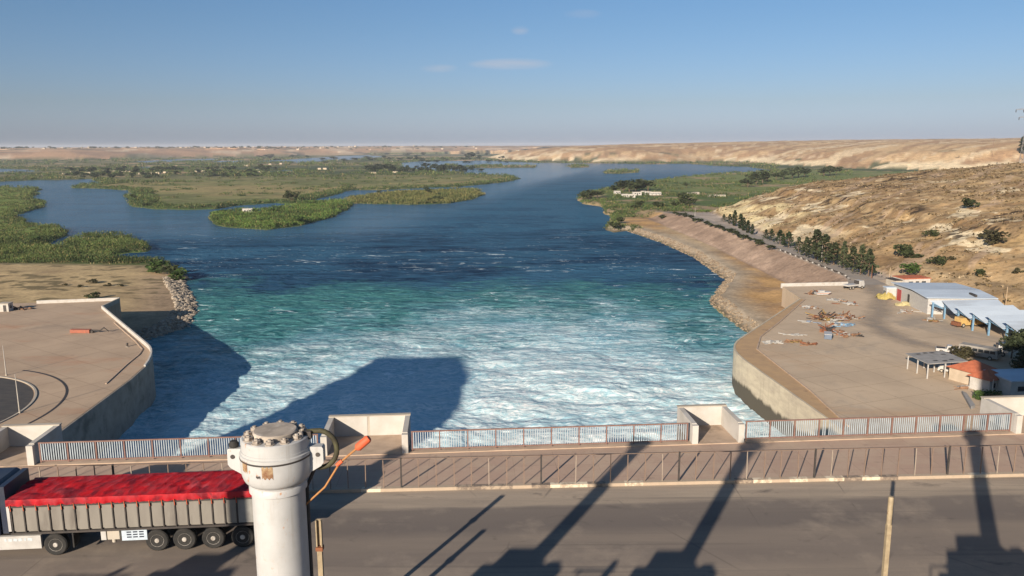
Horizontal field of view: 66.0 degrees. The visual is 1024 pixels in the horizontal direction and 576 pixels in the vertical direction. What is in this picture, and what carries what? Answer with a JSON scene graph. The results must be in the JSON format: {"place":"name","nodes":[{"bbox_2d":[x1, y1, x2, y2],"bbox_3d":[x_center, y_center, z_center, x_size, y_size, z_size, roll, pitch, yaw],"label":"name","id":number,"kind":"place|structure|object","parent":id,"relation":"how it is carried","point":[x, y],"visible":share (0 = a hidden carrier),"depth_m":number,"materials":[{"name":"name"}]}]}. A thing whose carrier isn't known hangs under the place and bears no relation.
{"place":"outdoors","nodes":[
{"label":"outdoors","id":0,"kind":"place"},
{"bbox_2d":[0,301,149,428],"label":"terrace","id":1,"kind":"structure","parent":0,"point":[84,367],"depth_m":173.43,"materials":[{"name":"concrete"}]},
{"bbox_2d":[0,302,13,311],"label":"guard booth","id":2,"kind":"object","parent":1,"relation":"on","point":[6,306],"visible":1,"depth_m":219.73,"materials":[{"name":"white paint"}]},
{"bbox_2d":[0,378,33,420],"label":"basin floor","id":3,"kind":"structure","parent":1,"relation":"on","point":[8,401],"depth_m":144.87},
{"bbox_2d":[0,376,36,422],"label":"basin rim","id":4,"kind":"object","parent":3,"relation":"on","point":[34,398],"visible":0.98,"depth_m":143.84,"materials":[{"name":"concrete"}]},
{"bbox_2d":[22,370,67,423],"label":"drain groove","id":5,"kind":"object","parent":1,"relation":"on","point":[65,395],"visible":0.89,"depth_m":146.46,"materials":[{"name":"metal"}]},
{"bbox_2d":[36,297,119,303],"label":"wall","id":6,"kind":"structure","parent":1,"relation":"on","point":[73,300],"depth_m":232.79,"materials":[{"name":"white paint"}]},
{"bbox_2d":[70,327,108,332],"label":"red wreck","id":7,"kind":"object","parent":1,"relation":"on","point":[81,331],"visible":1,"depth_m":193.88,"materials":[{"name":"metal"}]},
{"bbox_2d":[101,298,119,308],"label":"corner parapet","id":8,"kind":"structure","parent":1,"relation":"on","point":[111,303],"depth_m":229.52,"materials":[{"name":"concrete"}]},
{"bbox_2d":[0,155,784,457],"bbox_3d":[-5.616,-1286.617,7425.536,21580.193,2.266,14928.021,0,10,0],"label":"river water","id":9,"kind":"structure","parent":0,"point":[539,295],"depth_m":253.11,"materials":[{"name":"liquid"}]},
{"bbox_2d":[0,477,1023,575],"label":"road","id":10,"kind":"structure","parent":0,"point":[959,527],"depth_m":36.90,"materials":[{"name":"asphalt"}]},
{"bbox_2d":[0,467,254,554],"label":"semi truck","id":11,"kind":"object","parent":10,"relation":"on","point":[114,508],"visible":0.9,"depth_m":35.38,"materials":[{"name":"metal"}]},
{"bbox_2d":[227,420,370,575],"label":"gate cylinder","id":12,"kind":"object","parent":10,"relation":"on","point":[277,463],"visible":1,"depth_m":11.16,"materials":[{"name":"metal"}]},
{"bbox_2d":[315,519,323,575],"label":"road post","id":13,"kind":"object","parent":10,"relation":"on","point":[319,548],"visible":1,"depth_m":28.25,"materials":[{"name":"metal"}]},
{"bbox_2d":[881,496,893,575],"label":"road post","id":14,"kind":"object","parent":10,"relation":"on","point":[886,547],"visible":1,"depth_m":30.56,"materials":[{"name":"beige paint"}]},
{"bbox_2d":[0,138,1023,337],"bbox_3d":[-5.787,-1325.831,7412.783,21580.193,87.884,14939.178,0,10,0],"label":"ground","id":15,"kind":"structure","parent":0,"point":[754,288],"depth_m":469.92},
{"bbox_2d":[0,185,173,264],"bbox_3d":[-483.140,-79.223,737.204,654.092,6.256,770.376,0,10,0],"label":"reed bed","id":16,"kind":"object","parent":15,"relation":"on","point":[18,239],"visible":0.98,"depth_m":427.19,"materials":[{"name":"green plant"}]},
{"bbox_2d":[83,291,100,297],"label":"beach bush","id":17,"kind":"object","parent":15,"relation":"on","point":[94,294],"visible":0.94,"depth_m":272.85,"materials":[{"name":"green plant"}]},
{"bbox_2d":[62,306,155,458],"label":"retaining wall","id":18,"kind":"structure","parent":15,"relation":"on","point":[115,414],"depth_m":149.27,"materials":[{"name":"concrete"}]},
{"bbox_2d":[145,260,168,271],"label":"beach bush","id":19,"kind":"object","parent":15,"relation":"on","point":[151,267],"visible":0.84,"depth_m":333.11,"materials":[{"name":"green plant"}]},
{"bbox_2d":[134,276,199,340],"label":"riprap","id":20,"kind":"object","parent":15,"relation":"on","point":[181,293],"visible":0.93,"depth_m":254.66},
{"bbox_2d":[153,265,181,274],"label":"beach bush","id":21,"kind":"object","parent":15,"relation":"on","point":[169,268],"visible":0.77,"depth_m":328.67,"materials":[{"name":"green plant"}]},
{"bbox_2d":[167,267,188,279],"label":"beach bush","id":22,"kind":"object","parent":15,"relation":"on","point":[176,274],"visible":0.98,"depth_m":321.26,"materials":[{"name":"green plant"}]},
{"bbox_2d":[205,197,354,228],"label":"reed bed","id":23,"kind":"object","parent":15,"relation":"on","point":[281,217],"visible":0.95,"depth_m":606.38,"materials":[{"name":"green plant"}]},
{"bbox_2d":[282,190,299,198],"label":"meadow tree","id":24,"kind":"object","parent":15,"relation":"on","point":[287,194],"visible":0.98,"depth_m":765.74,"materials":[{"name":"green plant"}]},
{"bbox_2d":[0,156,780,208],"bbox_3d":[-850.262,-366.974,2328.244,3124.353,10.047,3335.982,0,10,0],"label":"reed bed","id":25,"kind":"object","parent":15,"relation":"on","point":[145,197],"visible":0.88,"depth_m":1516.40,"materials":[{"name":"green plant"}]},
{"bbox_2d":[341,187,485,204],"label":"reed bed","id":26,"kind":"object","parent":15,"relation":"on","point":[456,193],"visible":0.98,"depth_m":816.68,"materials":[{"name":"green plant"}]},
{"bbox_2d":[614,180,629,190],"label":"tree","id":27,"kind":"object","parent":15,"relation":"on","point":[618,185],"visible":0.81,"depth_m":877.17,"materials":[{"name":"green plant"}]},
{"bbox_2d":[618,180,641,191],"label":"tree","id":28,"kind":"object","parent":15,"relation":"on","point":[632,185],"visible":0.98,"depth_m":874.08,"materials":[{"name":"green plant"}]},
{"bbox_2d":[631,179,650,190],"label":"tree","id":29,"kind":"object","parent":15,"relation":"on","point":[645,182],"visible":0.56,"depth_m":897.18,"materials":[{"name":"green plant"}]},
{"bbox_2d":[676,192,691,201],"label":"tree","id":30,"kind":"object","parent":15,"relation":"on","point":[684,195],"visible":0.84,"depth_m":672.82,"materials":[{"name":"green plant"}]},
{"bbox_2d":[627,228,757,331],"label":"riprap","id":31,"kind":"object","parent":15,"relation":"on","point":[722,290],"visible":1,"depth_m":315.93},
{"bbox_2d":[578,169,852,231],"bbox_3d":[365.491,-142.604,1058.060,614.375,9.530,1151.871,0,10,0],"label":"scrub","id":32,"kind":"object","parent":15,"relation":"on","point":[649,205],"visible":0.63,"depth_m":804.23,"materials":[{"name":"green plant"}]},
{"bbox_2d":[732,210,737,225],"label":"cypress tree","id":33,"kind":"object","parent":15,"relation":"on","point":[734,221],"visible":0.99,"depth_m":445.17,"materials":[{"name":"green plant"}]},
{"bbox_2d":[738,178,755,186],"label":"valley tree","id":34,"kind":"object","parent":15,"relation":"on","point":[747,181],"visible":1,"depth_m":964.32,"materials":[{"name":"green plant"}]},
{"bbox_2d":[745,173,766,183],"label":"valley tree","id":35,"kind":"object","parent":15,"relation":"on","point":[757,176],"visible":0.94,"depth_m":1027.24,"materials":[{"name":"green plant"}]},
{"bbox_2d":[773,229,784,243],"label":"conifer","id":36,"kind":"object","parent":15,"relation":"on","point":[779,233],"visible":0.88,"depth_m":361.36,"materials":[{"name":"green plant"}]},
{"bbox_2d":[782,231,795,247],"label":"conifer","id":37,"kind":"object","parent":15,"relation":"on","point":[789,237],"visible":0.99,"depth_m":348.02,"materials":[{"name":"green plant"}]},
{"bbox_2d":[732,298,852,435],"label":"river wall","id":38,"kind":"structure","parent":15,"relation":"on","point":[761,394],"depth_m":154.13,"materials":[{"name":"concrete"}]},
{"bbox_2d":[736,299,846,425],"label":"wall walk","id":39,"kind":"object","parent":38,"relation":"on","point":[747,350],"depth_m":163.77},
{"bbox_2d":[793,237,802,251],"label":"pine tree","id":40,"kind":"object","parent":15,"relation":"on","point":[798,243],"visible":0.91,"depth_m":332.69,"materials":[{"name":"green plant"}]},
{"bbox_2d":[789,166,809,177],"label":"valley tree","id":41,"kind":"object","parent":15,"relation":"on","point":[799,169],"visible":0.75,"depth_m":1235.94,"materials":[{"name":"green plant"}]},
{"bbox_2d":[797,236,811,255],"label":"pine tree","id":42,"kind":"object","parent":15,"relation":"on","point":[805,241],"visible":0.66,"depth_m":321.06,"materials":[{"name":"green plant"}]},
{"bbox_2d":[801,229,825,259],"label":"pine tree","id":43,"kind":"object","parent":15,"relation":"on","point":[816,237],"visible":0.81,"depth_m":310.08,"materials":[{"name":"green plant"}]},
{"bbox_2d":[811,233,837,261],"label":"pine tree","id":44,"kind":"object","parent":15,"relation":"on","point":[825,238],"visible":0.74,"depth_m":303.07,"materials":[{"name":"green plant"}]},
{"bbox_2d":[817,166,831,173],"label":"valley tree","id":45,"kind":"object","parent":15,"relation":"on","point":[823,170],"visible":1,"depth_m":1291.20,"materials":[{"name":"green plant"}]},
{"bbox_2d":[821,242,848,264],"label":"pine tree","id":46,"kind":"object","parent":15,"relation":"on","point":[833,252],"visible":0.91,"depth_m":296.73,"materials":[{"name":"green plant"}]},
{"bbox_2d":[837,241,849,267],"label":"pine tree","id":47,"kind":"object","parent":15,"relation":"on","point":[844,250],"visible":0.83,"depth_m":288.90,"materials":[{"name":"green plant"}]},
{"bbox_2d":[841,246,863,269],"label":"pine tree","id":48,"kind":"object","parent":15,"relation":"on","point":[853,249],"visible":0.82,"depth_m":281.75,"materials":[{"name":"green plant"}]},
{"bbox_2d":[850,244,867,274],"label":"pine tree","id":49,"kind":"object","parent":15,"relation":"on","point":[862,250],"visible":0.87,"depth_m":274.68,"materials":[{"name":"green plant"}]},
{"bbox_2d":[710,162,1023,305],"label":"dry scrub","id":50,"kind":"object","parent":15,"relation":"on","point":[919,240],"visible":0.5,"depth_m":386.23,"materials":[{"name":"beige plant"}]},
{"bbox_2d":[858,248,881,275],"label":"pine tree","id":51,"kind":"object","parent":15,"relation":"on","point":[868,260],"visible":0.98,"depth_m":271.12,"materials":[{"name":"green plant"}]},
{"bbox_2d":[720,162,1023,296],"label":"loose stones","id":52,"kind":"object","parent":15,"relation":"on","point":[953,223],"visible":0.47,"depth_m":385.39,"materials":[{"name":"beige stone"}]},
{"bbox_2d":[893,244,913,256],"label":"hill bush","id":53,"kind":"object","parent":15,"relation":"on","point":[903,248],"visible":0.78,"depth_m":287.17,"materials":[{"name":"green plant"}]},
{"bbox_2d":[899,263,921,274],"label":"green tree","id":54,"kind":"object","parent":15,"relation":"on","point":[911,268],"visible":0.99,"depth_m":261.08,"materials":[{"name":"green plant"}]},
{"bbox_2d":[903,249,924,258],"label":"hill bush","id":55,"kind":"object","parent":15,"relation":"on","point":[908,253],"visible":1,"depth_m":282.91,"materials":[{"name":"green plant"}]},
{"bbox_2d":[921,229,939,236],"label":"hill bush","id":56,"kind":"object","parent":15,"relation":"on","point":[931,232],"visible":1,"depth_m":298.32,"materials":[{"name":"green plant"}]},
{"bbox_2d":[925,255,946,265],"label":"hill bush","id":57,"kind":"object","parent":15,"relation":"on","point":[939,259],"visible":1,"depth_m":266.06,"materials":[{"name":"green plant"}]},
{"bbox_2d":[961,197,980,206],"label":"hill bush","id":58,"kind":"object","parent":15,"relation":"on","point":[968,201],"visible":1,"depth_m":326.74,"materials":[{"name":"green plant"}]},
{"bbox_2d":[984,230,1011,245],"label":"hill bush","id":59,"kind":"object","parent":15,"relation":"on","point":[994,237],"visible":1,"depth_m":269.03,"materials":[{"name":"green plant"}]},
{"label":"dam body","id":60,"kind":"object","parent":15,"relation":"on","visible":0},
{"bbox_2d":[0,423,64,464],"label":"parapet bay","id":61,"kind":"object","parent":60,"relation":"attached to","point":[18,442],"visible":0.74,"depth_m":47.39,"materials":[{"name":"concrete"}]},
{"bbox_2d":[320,413,410,455],"bbox_3d":[-8.763,9.470,47.975,5.060,2.580,3.545,-1,10,-4],"label":"parapet bay","id":62,"kind":"object","parent":60,"relation":"attached to","point":[387,431],"visible":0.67,"depth_m":49.15,"materials":[{"name":"concrete"}]},
{"bbox_2d":[0,429,1023,466],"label":"edge strip","id":63,"kind":"object","parent":60,"relation":"on","point":[392,452],"visible":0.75,"depth_m":47.22,"materials":[{"name":"concrete"}]},
{"bbox_2d":[38,434,317,462],"bbox_3d":[-19.210,9.274,45.697,15.742,1.205,0.085,-1,10,-4],"label":"railing","id":64,"kind":"object","parent":63,"relation":"on","point":[69,459],"visible":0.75,"depth_m":45.48,"materials":[{"name":"metal"}]},
{"bbox_2d":[411,423,688,450],"bbox_3d":[2.364,8.898,47.257,16.695,1.205,0.086,-1,10,-4],"label":"railing","id":65,"kind":"object","parent":63,"relation":"on","point":[551,444],"visible":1,"depth_m":47.25,"materials":[{"name":"metal"}]},
{"bbox_2d":[745,413,1011,439],"bbox_3d":[22.737,8.543,48.731,17.046,1.205,0.086,-1,10,-4],"label":"railing","id":66,"kind":"object","parent":63,"relation":"on","point":[939,422],"visible":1,"depth_m":48.71,"materials":[{"name":"metal"}]},
{"bbox_2d":[309,471,1023,493],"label":"kerb","id":67,"kind":"structure","parent":60,"relation":"on","point":[658,482],"depth_m":42.43,"materials":[{"name":"concrete"}]},
{"bbox_2d":[0,445,1016,488],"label":"kerb fence","id":68,"kind":"object","parent":67,"relation":"on","point":[814,469],"visible":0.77,"depth_m":42.25,"materials":[{"name":"metal"}]},
{"bbox_2d":[676,404,744,443],"bbox_3d":[12.361,9.104,49.493,3.210,2.580,3.525,-1,10,-4],"label":"parapet bay","id":69,"kind":"object","parent":60,"relation":"attached to","point":[713,421],"visible":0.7,"depth_m":50.00,"materials":[{"name":"concrete"}]},
{"bbox_2d":[978,395,1023,433],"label":"parapet bay","id":70,"kind":"object","parent":60,"relation":"attached to","point":[1013,405],"visible":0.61,"depth_m":51.83,"materials":[{"name":"concrete"}]},
{"bbox_2d":[0,0,1023,147],"label":"sky","id":71,"kind":"structure","parent":0,"point":[74,73],"materials":[{"name":"blue"}]},
{"bbox_2d":[18,434,1023,487],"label":"pavement","id":72,"kind":"structure","parent":0,"point":[429,467],"depth_m":44.85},
{"bbox_2d":[678,212,886,284],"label":"bank road","id":73,"kind":"structure","parent":0,"point":[854,275],"depth_m":307.07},
{"bbox_2d":[780,249,850,279],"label":"kerb blocks","id":74,"kind":"structure","parent":73,"relation":"on","point":[815,263],"depth_m":299.03,"materials":[{"name":"concrete"}]},
{"bbox_2d":[737,280,1021,433],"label":"yard","id":75,"kind":"structure","parent":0,"point":[869,374],"depth_m":169.92,"materials":[{"name":"concrete"}]},
{"bbox_2d":[762,340,783,343],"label":"scrap pile","id":76,"kind":"object","parent":75,"relation":"on","point":[772,341],"visible":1,"depth_m":181.29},
{"bbox_2d":[756,299,848,426],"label":"walk kerb","id":77,"kind":"structure","parent":75,"relation":"on","point":[820,399],"depth_m":160.45,"materials":[{"name":"concrete"}]},
{"bbox_2d":[799,305,821,309],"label":"scrap pile","id":78,"kind":"object","parent":75,"relation":"on","point":[808,307],"visible":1,"depth_m":219.77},
{"bbox_2d":[781,282,847,287],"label":"white wall","id":79,"kind":"structure","parent":75,"relation":"on","point":[815,284],"depth_m":255.10,"materials":[{"name":"paint"}]},
{"bbox_2d":[814,290,830,294],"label":"boat","id":80,"kind":"object","parent":75,"relation":"on","point":[821,292],"visible":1,"depth_m":238.40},
{"bbox_2d":[805,309,841,321],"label":"scrap pile","id":81,"kind":"object","parent":75,"relation":"on","point":[823,315],"visible":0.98,"depth_m":205.09,"materials":[{"name":"metal"}]},
{"bbox_2d":[818,323,834,331],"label":"scrap pile","id":82,"kind":"object","parent":75,"relation":"on","point":[824,328],"visible":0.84,"depth_m":191.80,"materials":[{"name":"metal"}]},
{"bbox_2d":[824,331,831,339],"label":"blue skip","id":83,"kind":"object","parent":75,"relation":"on","point":[827,334],"visible":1,"depth_m":184.12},
{"bbox_2d":[832,329,851,337],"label":"scrap pile","id":84,"kind":"object","parent":75,"relation":"on","point":[843,333],"visible":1,"depth_m":188.28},
{"bbox_2d":[830,322,854,327],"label":"scrap pile","id":85,"kind":"object","parent":75,"relation":"on","point":[844,324],"visible":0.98,"depth_m":197.97,"materials":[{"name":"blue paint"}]},
{"bbox_2d":[833,299,858,304],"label":"scrap pile","id":86,"kind":"object","parent":75,"relation":"on","point":[848,303],"visible":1,"depth_m":224.31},
{"bbox_2d":[830,311,864,320],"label":"scrap pile","id":87,"kind":"object","parent":75,"relation":"on","point":[845,316],"visible":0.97,"depth_m":205.77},
{"bbox_2d":[842,279,864,289],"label":"parked truck","id":88,"kind":"object","parent":75,"relation":"on","point":[858,283],"visible":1,"depth_m":248.83,"materials":[{"name":"white metal"}]},
{"bbox_2d":[875,292,895,299],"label":"sand heap","id":89,"kind":"object","parent":75,"relation":"on","point":[885,296],"visible":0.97,"depth_m":232.03,"materials":[{"name":"sand"}]},
{"bbox_2d":[883,286,895,298],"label":"annexe","id":90,"kind":"structure","parent":75,"relation":"on","point":[889,289],"depth_m":232.16,"materials":[{"name":"white paint"}]},
{"bbox_2d":[885,277,902,285],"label":"dark roof hut","id":91,"kind":"object","parent":75,"relation":"on","point":[889,280],"visible":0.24,"depth_m":254.23,"materials":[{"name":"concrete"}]},
{"bbox_2d":[893,275,930,282],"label":"red roof hut","id":92,"kind":"object","parent":75,"relation":"on","point":[915,278],"visible":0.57,"depth_m":252.03,"materials":[{"name":"white paint"}]},
{"bbox_2d":[905,351,966,378],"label":"shelter","id":93,"kind":"object","parent":75,"relation":"on","point":[935,357],"visible":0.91,"depth_m":156.63,"materials":[{"name":"metal"}]},
{"bbox_2d":[891,282,997,314],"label":"white shed","id":94,"kind":"structure","parent":75,"relation":"on","point":[919,296],"depth_m":216.89,"materials":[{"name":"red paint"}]},
{"bbox_2d":[937,363,951,371],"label":"parked car","id":95,"kind":"object","parent":75,"relation":"on","point":[940,367],"visible":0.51,"depth_m":157.54,"materials":[{"name":"white metal"}]},
{"bbox_2d":[935,344,954,352],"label":"parked pickup","id":96,"kind":"object","parent":75,"relation":"on","point":[938,348],"visible":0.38,"depth_m":172.18,"materials":[{"name":"metal"}]},
{"bbox_2d":[948,346,976,356],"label":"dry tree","id":97,"kind":"object","parent":75,"relation":"on","point":[969,352],"visible":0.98,"depth_m":167.06,"materials":[{"name":"green plant"}]},
{"bbox_2d":[951,316,975,327],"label":"yellow loader","id":98,"kind":"object","parent":75,"relation":"on","point":[962,321],"visible":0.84,"depth_m":195.94,"materials":[{"name":"metal"}]},
{"bbox_2d":[962,391,974,408],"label":"ramp slab","id":99,"kind":"structure","parent":75,"relation":"on","point":[970,402],"depth_m":138.60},
{"bbox_2d":[946,360,996,384],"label":"red roof house","id":100,"kind":"structure","parent":75,"relation":"on","point":[959,372],"depth_m":150.55,"materials":[{"name":"tile"}]},
{"bbox_2d":[930,299,1023,335],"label":"canopy","id":101,"kind":"object","parent":75,"relation":"on","point":[997,312],"visible":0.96,"depth_m":194.25,"materials":[{"name":"metal"}]},
{"bbox_2d":[959,342,1001,360],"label":"parked bus","id":102,"kind":"object","parent":75,"relation":"on","point":[989,353],"visible":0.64,"depth_m":166.84,"materials":[{"name":"white metal"}]},
{"bbox_2d":[968,369,998,391],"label":"red roof house","id":103,"kind":"structure","parent":75,"relation":"on","point":[981,380],"depth_m":145.15,"materials":[{"name":"white paint"}]},
{"bbox_2d":[972,389,1002,399],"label":"hedge","id":104,"kind":"object","parent":75,"relation":"on","point":[978,393],"visible":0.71,"depth_m":140.46,"materials":[{"name":"green plant"}]},
{"bbox_2d":[991,342,1007,356],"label":"parked truck","id":105,"kind":"object","parent":75,"relation":"on","point":[998,345],"visible":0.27,"depth_m":168.94,"materials":[{"name":"white metal"}]},
{"bbox_2d":[991,368,1023,395],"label":"grey annexe","id":106,"kind":"structure","parent":75,"relation":"on","point":[1010,381],"depth_m":142.89,"materials":[{"name":"white paint"}]},
{"bbox_2d":[999,333,1020,358],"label":"shade tree","id":107,"kind":"object","parent":75,"relation":"on","point":[1006,338],"visible":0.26,"depth_m":167.23,"materials":[{"name":"green plant"}]},
{"bbox_2d":[1002,336,1023,356],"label":"shade tree","id":108,"kind":"object","parent":75,"relation":"on","point":[1018,342],"visible":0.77,"depth_m":159.85,"materials":[{"name":"green plant"}]},
{"bbox_2d":[1009,357,1023,368],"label":"shade tree","id":109,"kind":"object","parent":75,"relation":"on","point":[1018,362],"visible":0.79,"depth_m":154.02,"materials":[{"name":"green plant"}]},
{"bbox_2d":[1010,328,1023,338],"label":"shade tree","id":110,"kind":"object","parent":75,"relation":"on","point":[1021,333],"visible":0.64,"depth_m":162.93,"materials":[{"name":"green plant"}]},
{"bbox_2d":[974,318,986,326],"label":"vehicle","id":111,"kind":"object","parent":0,"point":[978,323],"visible":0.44,"depth_m":196.86,"materials":[{"name":"metal"}]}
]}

